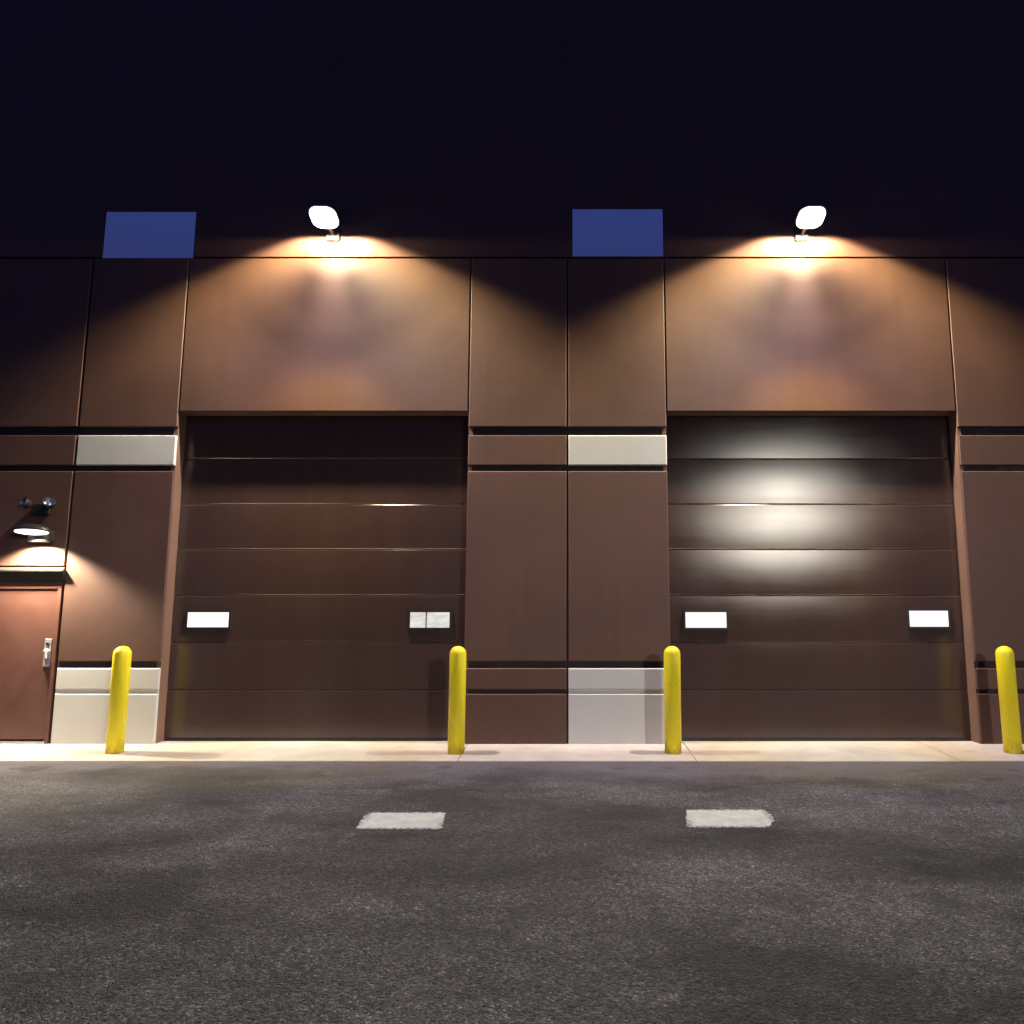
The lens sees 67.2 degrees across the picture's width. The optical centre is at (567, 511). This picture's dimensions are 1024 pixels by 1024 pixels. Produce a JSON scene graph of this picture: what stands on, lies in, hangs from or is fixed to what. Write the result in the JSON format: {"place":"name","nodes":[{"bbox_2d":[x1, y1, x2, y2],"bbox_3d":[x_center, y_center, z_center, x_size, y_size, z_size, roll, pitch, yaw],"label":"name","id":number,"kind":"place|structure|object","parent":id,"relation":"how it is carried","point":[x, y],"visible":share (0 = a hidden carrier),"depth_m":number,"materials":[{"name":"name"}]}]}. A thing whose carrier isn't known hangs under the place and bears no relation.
{"place":"outdoors","nodes":[
{"label":"outdoors","id":0,"kind":"place"},
{"bbox_2d":[0,761,1023,1023],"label":"asphalt ground","id":1,"kind":"structure","parent":0,"point":[506,893],"depth_m":4.70,"materials":[{"name":"grey asphalt"}]},
{"bbox_2d":[356,812,445,829],"bbox_3d":[-1.378,2.584,6.434,0.755,0.005,0.564,0,-8,0],"label":"painted marking","id":2,"kind":"object","parent":1,"relation":"on","point":[403,820],"visible":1,"depth_m":6.39,"materials":[{"name":"white paint"}]},
{"bbox_2d":[685,809,774,827],"bbox_3d":[1.363,2.595,6.510,0.809,0.005,0.614,0,-8,0],"label":"painted marking","id":3,"kind":"object","parent":1,"relation":"on","point":[736,818],"visible":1,"depth_m":6.49,"materials":[{"name":"white paint"}]},
{"bbox_2d":[0,741,1023,761],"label":"concrete pavement","id":4,"kind":"structure","parent":0,"point":[692,751],"depth_m":9.57,"materials":[{"name":"beige concrete"}]},
{"bbox_2d":[105,646,131,753],"bbox_3d":[-5.646,2.382,9.662,0.210,1.375,0.210,0,-8,0],"label":"bollard","id":5,"kind":"object","parent":4,"relation":"on","point":[118,701],"visible":0.93,"depth_m":9.59,"materials":[{"name":"yellow metal"}]},
{"bbox_2d":[447,646,465,754],"bbox_3d":[-1.384,2.378,9.630,0.210,1.375,0.210,1,-8,-7],"label":"bollard","id":6,"kind":"object","parent":4,"relation":"on","point":[457,702],"visible":0.91,"depth_m":9.55,"materials":[{"name":"yellow metal"}]},
{"bbox_2d":[0,0,1023,744],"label":"warehouse building","id":7,"kind":"structure","parent":4,"relation":"on","point":[566,378],"depth_m":10.85,"materials":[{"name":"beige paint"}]},
{"bbox_2d":[0,570,65,743],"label":"entry door","id":8,"kind":"structure","parent":7,"relation":"in","point":[30,615],"depth_m":10.26,"materials":[{"name":"red paint"}]},
{"bbox_2d":[12,524,54,542],"bbox_3d":[-7.125,0.280,10.259,0.487,0.225,0.402,0,-8,0],"label":"wall lamp","id":9,"kind":"object","parent":7,"relation":"attached to","point":[36,533],"visible":1,"depth_m":10.21,"materials":[{"name":"brown metal"}]},
{"bbox_2d":[18,497,54,514],"bbox_3d":[-7.169,-0.086,10.405,0.490,0.227,0.216,0,-8,0],"label":"emergency light","id":10,"kind":"object","parent":7,"relation":"attached to","point":[46,505],"visible":1,"depth_m":10.40,"materials":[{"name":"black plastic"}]},
{"bbox_2d":[102,211,196,258],"bbox_3d":[-6.023,-3.996,11.087,1.316,0.719,0.032,0,-8,0],"label":"window","id":11,"kind":"structure","parent":7,"relation":"in","point":[127,234],"depth_m":11.07,"materials":[{"name":"glass"}]},
{"bbox_2d":[164,416,468,740],"bbox_3d":[-3.400,0.820,10.659,4.125,4.568,0.103,0,-8,0],"label":"overhead door","id":12,"kind":"structure","parent":7,"relation":"in","point":[320,587],"depth_m":10.62,"materials":[{"name":"brown metal"}]},
{"bbox_2d":[308,202,340,241],"bbox_3d":[-3.362,-4.069,10.748,0.380,0.275,0.649,0,-8,0],"label":"wall floodlight","id":13,"kind":"object","parent":7,"relation":"attached to","point":[324,215],"depth_m":10.60,"materials":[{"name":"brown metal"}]},
{"bbox_2d":[572,209,663,257],"bbox_3d":[0.725,-4.030,11.092,1.320,0.735,0.032,0,-8,0],"label":"window","id":14,"kind":"structure","parent":7,"relation":"in","point":[596,233],"depth_m":11.08,"materials":[{"name":"glass"}]},
{"bbox_2d":[794,202,825,241],"bbox_3d":[3.362,-4.069,10.748,0.380,0.275,0.649,0,-8,0],"label":"wall floodlight","id":15,"kind":"object","parent":7,"relation":"attached to","point":[809,215],"depth_m":10.60,"materials":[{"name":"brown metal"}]},
{"bbox_2d":[666,416,970,740],"bbox_3d":[3.400,0.820,10.659,4.125,4.568,0.103,0,-8,0],"label":"overhead door","id":16,"kind":"structure","parent":7,"relation":"in","point":[815,590],"depth_m":10.61,"materials":[{"name":"brown metal"}]},
{"bbox_2d":[664,646,681,754],"bbox_3d":[1.320,2.380,9.648,0.210,1.375,0.210,0,-8,2],"label":"bollard","id":17,"kind":"object","parent":4,"relation":"on","point":[672,704],"visible":0.89,"depth_m":9.57,"materials":[{"name":"yellow metal"}]},
{"bbox_2d":[995,646,1022,753],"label":"bollard","id":18,"kind":"object","parent":4,"relation":"on","point":[1008,702],"visible":0.86,"depth_m":9.60,"materials":[{"name":"yellow metal"}]}
]}

